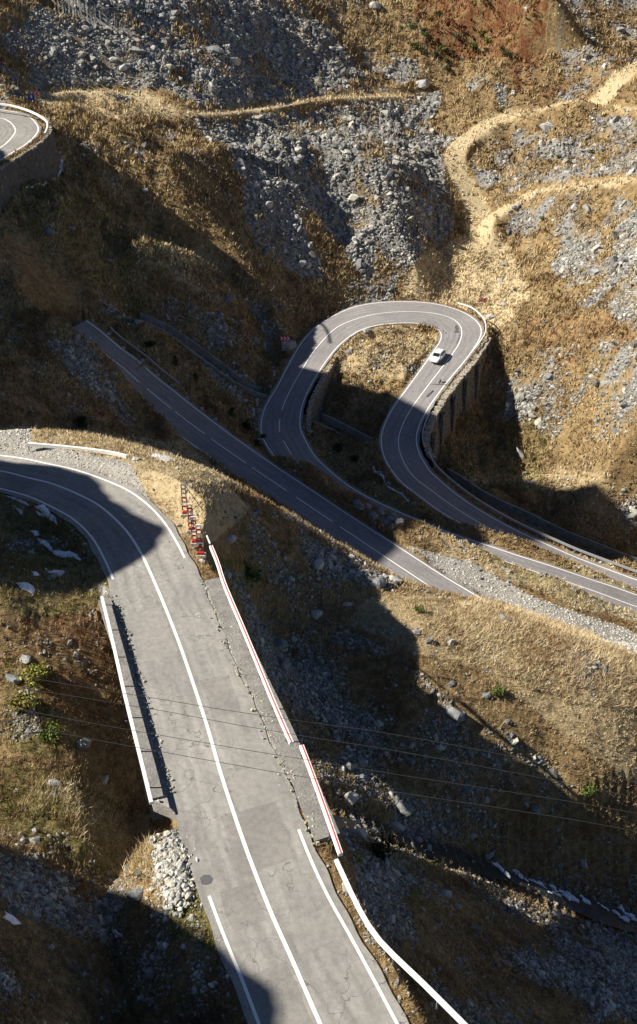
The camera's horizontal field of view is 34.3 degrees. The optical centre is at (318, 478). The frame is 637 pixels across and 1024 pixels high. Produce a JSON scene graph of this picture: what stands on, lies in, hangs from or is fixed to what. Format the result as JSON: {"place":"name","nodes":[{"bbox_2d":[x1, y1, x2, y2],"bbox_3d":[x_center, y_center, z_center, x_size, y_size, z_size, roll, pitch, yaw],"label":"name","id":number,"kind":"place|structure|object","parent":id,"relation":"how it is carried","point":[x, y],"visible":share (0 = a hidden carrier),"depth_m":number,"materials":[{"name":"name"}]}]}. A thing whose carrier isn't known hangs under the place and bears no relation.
{"place":"outdoors","nodes":[
{"label":"outdoors","id":0,"kind":"place"},
{"bbox_2d":[0,109,41,161],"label":"road","id":1,"kind":"structure","parent":0,"point":[19,130],"depth_m":167.10,"materials":[{"name":"asphalt"}]},
{"bbox_2d":[0,452,408,1023],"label":"road","id":2,"kind":"structure","parent":0,"point":[291,948],"depth_m":61.61,"materials":[{"name":"asphalt"}]},
{"bbox_2d":[105,595,174,801],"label":"kerb rubble","id":3,"kind":"object","parent":2,"relation":"on","point":[150,721],"visible":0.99,"depth_m":67.98,"materials":[{"name":"stone"}]},
{"bbox_2d":[198,578,319,845],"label":"kerb rubble","id":4,"kind":"object","parent":2,"relation":"on","point":[269,736],"visible":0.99,"depth_m":66.05,"materials":[{"name":"stone"}]},
{"bbox_2d":[73,320,487,600],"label":"road","id":5,"kind":"structure","parent":0,"point":[194,425],"depth_m":144.49,"materials":[{"name":"asphalt"}]},
{"bbox_2d":[0,0,636,1023],"bbox_3d":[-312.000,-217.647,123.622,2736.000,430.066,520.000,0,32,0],"label":"terrain","id":6,"kind":"structure","parent":0,"point":[28,256],"depth_m":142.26,"materials":[{"name":"plant"}]},
{"bbox_2d":[3,910,19,923],"bbox_3d":[-15.632,22.390,52.409,0.941,1.026,0.603,6,32,9],"label":"snow patch","id":7,"kind":"object","parent":6,"relation":"on","point":[11,918],"visible":1,"depth_m":52.35,"materials":[{"name":"snow"}]},
{"bbox_2d":[5,674,21,684],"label":"boulder","id":8,"kind":"object","parent":6,"relation":"on","point":[13,679],"visible":0.88,"depth_m":72.65,"materials":[{"name":"stone"}]},
{"bbox_2d":[5,495,31,505],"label":"snow patch","id":9,"kind":"object","parent":6,"relation":"on","point":[22,502],"visible":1,"depth_m":89.69,"materials":[{"name":"snow"}]},
{"bbox_2d":[7,690,40,711],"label":"shrub","id":10,"kind":"object","parent":6,"relation":"on","point":[22,703],"visible":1,"depth_m":71.08,"materials":[{"name":"green plant"}]},
{"bbox_2d":[19,655,30,663],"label":"boulder","id":11,"kind":"object","parent":6,"relation":"on","point":[25,659],"visible":1,"depth_m":73.20,"materials":[{"name":"stone"}]},
{"bbox_2d":[18,582,34,594],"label":"snow patch","id":12,"kind":"object","parent":6,"relation":"on","point":[27,588],"visible":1,"depth_m":76.36,"materials":[{"name":"snow"}]},
{"bbox_2d":[0,117,59,212],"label":"retaining wall","id":13,"kind":"structure","parent":6,"relation":"on","point":[38,152],"depth_m":160.24,"materials":[{"name":"stone"}]},
{"bbox_2d":[0,103,47,135],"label":"guard rail","id":14,"kind":"object","parent":13,"relation":"on","point":[32,112],"visible":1,"depth_m":169.95,"materials":[{"name":"metal"}]},
{"bbox_2d":[28,94,34,103],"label":"round sign","id":15,"kind":"object","parent":6,"relation":"on","point":[31,97],"visible":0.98,"depth_m":178.49,"materials":[{"name":"metal"}]},
{"bbox_2d":[18,661,51,687],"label":"shrub","id":16,"kind":"object","parent":6,"relation":"on","point":[39,671],"visible":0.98,"depth_m":72.23,"materials":[{"name":"green plant"}]},
{"bbox_2d":[29,92,40,100],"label":"chevron sign","id":17,"kind":"object","parent":6,"relation":"on","point":[36,93],"visible":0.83,"depth_m":181.11,"materials":[{"name":"metal"}]},
{"bbox_2d":[35,504,56,523],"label":"snow patch","id":18,"kind":"object","parent":6,"relation":"on","point":[44,509],"visible":1,"depth_m":87.84,"materials":[{"name":"snow"}]},
{"bbox_2d":[38,719,61,741],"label":"shrub","id":19,"kind":"object","parent":6,"relation":"on","point":[49,733],"visible":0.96,"depth_m":70.32,"materials":[{"name":"green plant"}]},
{"bbox_2d":[44,227,55,236],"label":"boulder","id":20,"kind":"object","parent":6,"relation":"on","point":[49,232],"visible":1,"depth_m":153.24,"materials":[{"name":"stone"}]},
{"bbox_2d":[47,779,59,787],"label":"boulder","id":21,"kind":"object","parent":6,"relation":"on","point":[55,783],"visible":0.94,"depth_m":66.88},
{"bbox_2d":[44,567,66,575],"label":"snow patch","id":22,"kind":"object","parent":6,"relation":"on","point":[57,572],"visible":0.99,"depth_m":79.59,"materials":[{"name":"snow"}]},
{"bbox_2d":[53,151,62,179],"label":"snow strip","id":23,"kind":"object","parent":6,"relation":"on","point":[60,170],"visible":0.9,"depth_m":170.09,"materials":[{"name":"white"}]},
{"bbox_2d":[37,538,80,559],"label":"snow patch","id":24,"kind":"object","parent":6,"relation":"on","point":[57,553],"visible":1,"depth_m":83.55,"materials":[{"name":"snow"}]},
{"bbox_2d":[28,442,127,457],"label":"guard rail","id":25,"kind":"object","parent":6,"relation":"on","point":[57,446],"visible":0.94,"depth_m":96.15,"materials":[{"name":"metal"}]},
{"bbox_2d":[76,738,90,749],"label":"boulder","id":26,"kind":"object","parent":6,"relation":"on","point":[83,744],"visible":1,"depth_m":71.29,"materials":[{"name":"stone"}]},
{"bbox_2d":[74,415,93,428],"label":"shrub","id":27,"kind":"object","parent":6,"relation":"on","point":[82,423],"visible":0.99,"depth_m":129.64,"materials":[{"name":"green plant"}]},
{"bbox_2d":[101,775,108,784],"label":"boulder","id":28,"kind":"object","parent":6,"relation":"on","point":[104,778],"visible":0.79,"depth_m":71.51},
{"bbox_2d":[126,888,142,900],"bbox_3d":[-10.003,23.081,57.263,1.298,0.766,0.837,-11,34,-17],"label":"boulder","id":29,"kind":"object","parent":6,"relation":"on","point":[136,894],"visible":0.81,"depth_m":57.02,"materials":[{"name":"stone"}]},
{"bbox_2d":[128,46,141,53],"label":"boulder","id":30,"kind":"object","parent":6,"relation":"on","point":[134,49],"visible":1,"depth_m":199.90,"materials":[{"name":"stone"}]},
{"bbox_2d":[110,327,178,383],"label":"guard rail","id":31,"kind":"object","parent":6,"relation":"on","point":[143,354],"visible":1,"depth_m":154.84,"materials":[{"name":"silver metal"}]},
{"bbox_2d":[144,340,156,347],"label":"shrub","id":32,"kind":"object","parent":6,"relation":"on","point":[150,343],"visible":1,"depth_m":155.96,"materials":[{"name":"green plant"}]},
{"bbox_2d":[146,451,173,461],"bbox_3d":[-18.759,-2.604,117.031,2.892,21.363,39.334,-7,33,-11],"label":"snow patch","id":33,"kind":"object","parent":6,"relation":"on","point":[167,457],"visible":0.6,"depth_m":97.25,"materials":[{"name":"snow"}]},
{"bbox_2d":[139,830,202,937],"bbox_3d":[-8.067,22.342,56.755,3.529,2.315,6.182,-7,33,-12],"label":"gravel heap","id":34,"kind":"object","parent":6,"relation":"on","point":[169,859],"visible":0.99,"depth_m":56.30,"materials":[{"name":"gravel"}]},
{"bbox_2d":[172,355,178,365],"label":"shrub","id":35,"kind":"object","parent":6,"relation":"on","point":[175,360],"visible":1,"depth_m":157.26,"materials":[{"name":"green plant"}]},
{"bbox_2d":[180,484,187,517],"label":"striped mast","id":36,"kind":"object","parent":6,"relation":"on","point":[184,513],"visible":0.9,"depth_m":85.21,"materials":[{"name":"red paint"}]},
{"bbox_2d":[187,504,194,533],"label":"striped mast","id":37,"kind":"object","parent":6,"relation":"on","point":[189,527],"visible":0.85,"depth_m":83.55,"materials":[{"name":"metal"}]},
{"bbox_2d":[190,516,198,545],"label":"striped mast","id":38,"kind":"object","parent":6,"relation":"on","point":[193,542],"visible":0.75,"depth_m":82.43,"materials":[{"name":"red paint"}]},
{"bbox_2d":[195,524,206,558],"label":"striped mast","id":39,"kind":"object","parent":6,"relation":"on","point":[202,554],"visible":1,"depth_m":81.25,"materials":[{"name":"red paint"}]},
{"bbox_2d":[140,312,266,399],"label":"drainage channel","id":40,"kind":"object","parent":6,"relation":"on","point":[251,389],"visible":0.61,"depth_m":165.28,"materials":[{"name":"concrete"}]},
{"bbox_2d":[205,45,222,54],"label":"boulder","id":41,"kind":"object","parent":6,"relation":"on","point":[217,49],"visible":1,"depth_m":209.33,"materials":[{"name":"stone"}]},
{"bbox_2d":[98,577,339,843],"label":"bridge","id":42,"kind":"structure","parent":6,"relation":"on","point":[157,777],"depth_m":66.14,"materials":[{"name":"concrete"}]},
{"bbox_2d":[101,596,152,804],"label":"guard rail","id":43,"kind":"object","parent":42,"relation":"on","point":[130,719],"visible":0.98,"depth_m":65.58,"materials":[{"name":"metal"}]},
{"bbox_2d":[209,545,293,744],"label":"guard rail","id":44,"kind":"object","parent":42,"relation":"on","point":[262,677],"visible":1,"depth_m":70.03,"materials":[{"name":"metal"}]},
{"bbox_2d":[299,744,342,856],"bbox_3d":[0.091,18.720,59.807,0.293,1.298,8.062,-9,33,-14],"label":"guard rail","id":45,"kind":"object","parent":42,"relation":"on","point":[332,831],"visible":0.99,"depth_m":59.12,"materials":[{"name":"metal"}]},
{"bbox_2d":[227,407,235,417],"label":"shrub","id":46,"kind":"object","parent":6,"relation":"on","point":[231,412],"visible":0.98,"depth_m":158.12,"materials":[{"name":"green plant"}]},
{"bbox_2d":[227,535,236,543],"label":"boulder","id":47,"kind":"object","parent":6,"relation":"on","point":[232,539],"visible":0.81,"depth_m":86.52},
{"bbox_2d":[241,418,253,430],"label":"shrub","id":48,"kind":"object","parent":6,"relation":"on","point":[246,423],"visible":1,"depth_m":159.17,"materials":[{"name":"green plant"}]},
{"bbox_2d":[243,559,262,582],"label":"shrub","id":49,"kind":"object","parent":6,"relation":"on","point":[256,575],"visible":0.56,"depth_m":90.11,"materials":[{"name":"green plant"}]},
{"bbox_2d":[253,439,262,446],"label":"shrub","id":50,"kind":"object","parent":6,"relation":"on","point":[257,442],"visible":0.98,"depth_m":157.80,"materials":[{"name":"green plant"}]},
{"bbox_2d":[273,638,286,651],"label":"boulder","id":51,"kind":"object","parent":6,"relation":"on","point":[280,644],"visible":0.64,"depth_m":90.98,"materials":[{"name":"stone"}]},
{"bbox_2d":[278,657,290,671],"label":"boulder","id":52,"kind":"object","parent":6,"relation":"on","point":[284,664],"visible":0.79,"depth_m":87.97,"materials":[{"name":"stone"}]},
{"bbox_2d":[280,336,289,341],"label":"chevron sign","id":53,"kind":"object","parent":6,"relation":"on","point":[285,338],"visible":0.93,"depth_m":177.17,"materials":[{"name":"metal"}]},
{"bbox_2d":[282,340,296,350],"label":"concrete block","id":54,"kind":"structure","parent":6,"relation":"on","point":[289,345],"depth_m":177.60,"materials":[{"name":"concrete"}]},
{"bbox_2d":[311,609,322,619],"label":"boulder","id":55,"kind":"object","parent":6,"relation":"on","point":[316,614],"visible":1,"depth_m":95.03,"materials":[{"name":"stone"}]},
{"bbox_2d":[0,682,635,797],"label":"power cable","id":56,"kind":"object","parent":6,"relation":"on","point":[326,739],"visible":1,"depth_m":34.94,"materials":[{"name":"grey metal"}]},
{"bbox_2d":[0,0,636,1023],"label":"scree","id":57,"kind":"structure","parent":6,"relation":"on","point":[50,900],"depth_m":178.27,"materials":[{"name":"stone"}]},
{"bbox_2d":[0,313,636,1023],"bbox_3d":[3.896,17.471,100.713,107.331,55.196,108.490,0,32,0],"label":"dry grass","id":58,"kind":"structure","parent":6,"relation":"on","point":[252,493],"depth_m":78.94,"materials":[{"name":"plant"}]},
{"bbox_2d":[0,424,636,879],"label":"gravel","id":59,"kind":"structure","parent":6,"relation":"on","point":[622,642],"depth_m":125.61,"materials":[{"name":"gravel"}]},
{"bbox_2d":[313,558,323,569],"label":"boulder","id":60,"kind":"object","parent":6,"relation":"on","point":[318,564],"visible":1,"depth_m":97.30,"materials":[{"name":"stone"}]},
{"bbox_2d":[2,705,634,812],"bbox_3d":[-2.214,9.028,34.684,34.962,0.016,0.634,8,33,12],"label":"power cable","id":61,"kind":"object","parent":6,"relation":"on","point":[325,762],"visible":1,"depth_m":34.10,"materials":[{"name":"grey plastic"}]},
{"bbox_2d":[0,720,636,831],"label":"power cable","id":62,"kind":"object","parent":6,"relation":"on","point":[324,780],"visible":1,"depth_m":33.45,"materials":[{"name":"grey plastic"}]},
{"bbox_2d":[0,671,636,782],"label":"power cable","id":63,"kind":"object","parent":6,"relation":"on","point":[326,724],"visible":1,"depth_m":35.53,"materials":[{"name":"grey plastic"}]},
{"bbox_2d":[306,364,333,437],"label":"retaining wall","id":64,"kind":"structure","parent":6,"relation":"on","point":[314,411],"depth_m":168.24,"materials":[{"name":"stone"}]},
{"bbox_2d":[8,592,636,879],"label":"tall grass","id":65,"kind":"structure","parent":6,"relation":"on","point":[555,625],"depth_m":92.25,"materials":[{"name":"plant"}]},
{"bbox_2d":[332,443,343,451],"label":"shrub","id":66,"kind":"object","parent":6,"relation":"on","point":[335,446],"visible":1,"depth_m":160.00,"materials":[{"name":"green plant"}]},
{"bbox_2d":[316,413,373,442],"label":"retaining wall","id":67,"kind":"structure","parent":6,"relation":"on","point":[338,424],"depth_m":168.26,"materials":[{"name":"concrete"}]},
{"bbox_2d":[340,761,353,770],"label":"boulder","id":68,"kind":"object","parent":6,"relation":"on","point":[346,764],"visible":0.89,"depth_m":83.47,"materials":[{"name":"stone"}]},
{"bbox_2d":[343,602,351,606],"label":"boulder","id":69,"kind":"object","parent":6,"relation":"on","point":[348,604],"visible":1,"depth_m":96.20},
{"bbox_2d":[343,792,358,804],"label":"boulder","id":70,"kind":"object","parent":6,"relation":"on","point":[350,798],"visible":1,"depth_m":80.34,"materials":[{"name":"stone"}]},
{"bbox_2d":[350,455,359,461],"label":"shrub","id":71,"kind":"object","parent":6,"relation":"on","point":[355,458],"visible":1,"depth_m":157.93,"materials":[{"name":"green plant"}]},
{"bbox_2d":[350,850,363,866],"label":"shrub","id":72,"kind":"object","parent":6,"relation":"on","point":[357,858],"visible":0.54,"depth_m":67.25,"materials":[{"name":"green plant"}]},
{"bbox_2d":[350,828,367,838],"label":"boulder","id":73,"kind":"object","parent":6,"relation":"on","point":[363,833],"visible":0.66,"depth_m":74.13,"materials":[{"name":"stone"}]},
{"bbox_2d":[353,502,364,511],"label":"boulder","id":74,"kind":"object","parent":6,"relation":"on","point":[358,506],"visible":1,"depth_m":138.15,"materials":[{"name":"stone"}]},
{"bbox_2d":[368,514,377,520],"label":"boulder","id":75,"kind":"object","parent":6,"relation":"on","point":[371,517],"visible":1,"depth_m":137.04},
{"bbox_2d":[369,1,380,9],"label":"boulder","id":76,"kind":"object","parent":6,"relation":"on","point":[376,5],"visible":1,"depth_m":256.34,"materials":[{"name":"stone"}]},
{"bbox_2d":[372,577,385,588],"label":"boulder","id":77,"kind":"object","parent":6,"relation":"on","point":[378,582],"visible":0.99,"depth_m":98.97,"materials":[{"name":"stone"}]},
{"bbox_2d":[376,509,384,515],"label":"boulder","id":78,"kind":"object","parent":6,"relation":"on","point":[381,512],"visible":0.94,"depth_m":138.11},
{"bbox_2d":[366,831,397,860],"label":"shrub","id":79,"kind":"object","parent":6,"relation":"on","point":[379,852],"visible":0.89,"depth_m":72.16,"materials":[{"name":"green plant"}]},
{"bbox_2d":[372,466,408,500],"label":"snow strip","id":80,"kind":"object","parent":6,"relation":"on","point":[375,471],"visible":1,"depth_m":153.45,"materials":[{"name":"white"}]},
{"bbox_2d":[387,574,401,581],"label":"boulder","id":81,"kind":"object","parent":6,"relation":"on","point":[391,576],"visible":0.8,"depth_m":101.87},
{"bbox_2d":[389,821,404,830],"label":"boulder","id":82,"kind":"object","parent":6,"relation":"on","point":[397,826],"visible":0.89,"depth_m":82.63,"materials":[{"name":"stone"}]},
{"bbox_2d":[393,518,403,526],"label":"boulder","id":83,"kind":"object","parent":6,"relation":"on","point":[399,522],"visible":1,"depth_m":136.70,"materials":[{"name":"stone"}]},
{"bbox_2d":[334,859,467,1023],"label":"guard rail","id":84,"kind":"object","parent":6,"relation":"on","point":[410,971],"visible":1,"depth_m":52.22,"materials":[{"name":"metal"}]},
{"bbox_2d":[396,800,411,815],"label":"boulder","id":85,"kind":"object","parent":6,"relation":"on","point":[404,808],"visible":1,"depth_m":83.08,"materials":[{"name":"stone"}]},
{"bbox_2d":[404,756,415,765],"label":"boulder","id":86,"kind":"object","parent":6,"relation":"on","point":[411,761],"visible":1,"depth_m":86.69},
{"bbox_2d":[405,22,416,30],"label":"shrub","id":87,"kind":"object","parent":6,"relation":"on","point":[412,25],"visible":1,"depth_m":253.38,"materials":[{"name":"green plant"}]},
{"bbox_2d":[409,41,419,47],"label":"juniper cushion","id":88,"kind":"object","parent":6,"relation":"on","point":[415,44],"visible":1,"depth_m":249.22,"materials":[{"name":"green plant"}]},
{"bbox_2d":[413,605,424,612],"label":"shrub","id":89,"kind":"object","parent":6,"relation":"on","point":[417,609],"visible":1,"depth_m":95.47,"materials":[{"name":"green plant"}]},
{"bbox_2d":[415,79,428,88],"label":"boulder","id":90,"kind":"object","parent":6,"relation":"on","point":[422,84],"visible":1,"depth_m":245.07,"materials":[{"name":"stone"}]},
{"bbox_2d":[220,73,636,148],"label":"power cable","id":91,"kind":"object","parent":6,"relation":"on","point":[442,95],"visible":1,"depth_m":140.14,"materials":[{"name":"grey plastic"}]},
{"bbox_2d":[445,680,455,686],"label":"boulder","id":92,"kind":"object","parent":6,"relation":"on","point":[451,683],"visible":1,"depth_m":90.20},
{"bbox_2d":[445,707,464,722],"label":"boulder","id":93,"kind":"object","parent":6,"relation":"on","point":[455,715],"visible":1,"depth_m":88.51,"materials":[{"name":"stone"}]},
{"bbox_2d":[423,337,490,470],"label":"retaining wall","id":94,"kind":"structure","parent":6,"relation":"on","point":[462,391],"depth_m":168.93,"materials":[{"name":"stone"}]},
{"bbox_2d":[422,412,430,446],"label":"guard rail","id":95,"kind":"object","parent":94,"relation":"on","point":[423,428],"visible":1,"depth_m":159.73,"materials":[{"name":"silver metal"}]},
{"bbox_2d":[457,302,485,350],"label":"guard rail","id":96,"kind":"object","parent":6,"relation":"on","point":[483,319],"visible":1,"depth_m":185.12,"materials":[{"name":"metal"}]},
{"bbox_2d":[478,298,487,305],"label":"chevron sign","id":97,"kind":"object","parent":6,"relation":"on","point":[482,300],"visible":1,"depth_m":194.58,"materials":[{"name":"red paint"}]},
{"bbox_2d":[482,692,492,698],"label":"boulder","id":98,"kind":"object","parent":6,"relation":"on","point":[485,695],"visible":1,"depth_m":89.99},
{"bbox_2d":[483,850,494,858],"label":"boulder","id":99,"kind":"object","parent":6,"relation":"on","point":[491,854],"visible":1,"depth_m":87.69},
{"bbox_2d":[485,314,494,318],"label":"boulder","id":100,"kind":"object","parent":6,"relation":"on","point":[489,316],"visible":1,"depth_m":191.90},
{"bbox_2d":[492,685,504,696],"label":"shrub","id":101,"kind":"object","parent":6,"relation":"on","point":[498,692],"visible":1,"depth_m":89.99,"materials":[{"name":"green plant"}]},
{"bbox_2d":[502,50,512,55],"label":"juniper cushion","id":102,"kind":"object","parent":6,"relation":"on","point":[507,53],"visible":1,"depth_m":235.75,"materials":[{"name":"green plant"}]},
{"bbox_2d":[428,452,636,572],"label":"guard rail","id":103,"kind":"object","parent":6,"relation":"on","point":[526,526],"visible":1,"depth_m":152.60,"materials":[{"name":"silver metal"}]},
{"bbox_2d":[530,804,540,813],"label":"boulder","id":104,"kind":"object","parent":6,"relation":"on","point":[534,808],"visible":0.99,"depth_m":88.65,"materials":[{"name":"stone"}]},
{"bbox_2d":[447,468,636,563],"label":"drainage channel","id":105,"kind":"object","parent":6,"relation":"on","point":[492,500],"visible":0.38,"depth_m":161.09,"materials":[{"name":"concrete"}]},
{"bbox_2d":[539,121,554,130],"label":"boulder","id":106,"kind":"object","parent":6,"relation":"on","point":[544,126],"visible":0.98,"depth_m":223.09,"materials":[{"name":"stone"}]},
{"bbox_2d":[580,782,597,796],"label":"shrub","id":107,"kind":"object","parent":6,"relation":"on","point":[588,792],"visible":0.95,"depth_m":89.23,"materials":[{"name":"green plant"}]},
{"bbox_2d":[258,301,636,612],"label":"road","id":108,"kind":"structure","parent":0,"point":[460,332],"depth_m":163.41,"materials":[{"name":"asphalt"}]},
{"bbox_2d":[429,348,445,362],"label":"car","id":109,"kind":"object","parent":108,"relation":"on","point":[438,355],"visible":1,"depth_m":174.92,"materials":[{"name":"white paint"}]},
{"bbox_2d":[332,814,636,932],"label":"stream","id":110,"kind":"structure","parent":0,"point":[611,916],"depth_m":87.21,"materials":[{"name":"grey liquid"}]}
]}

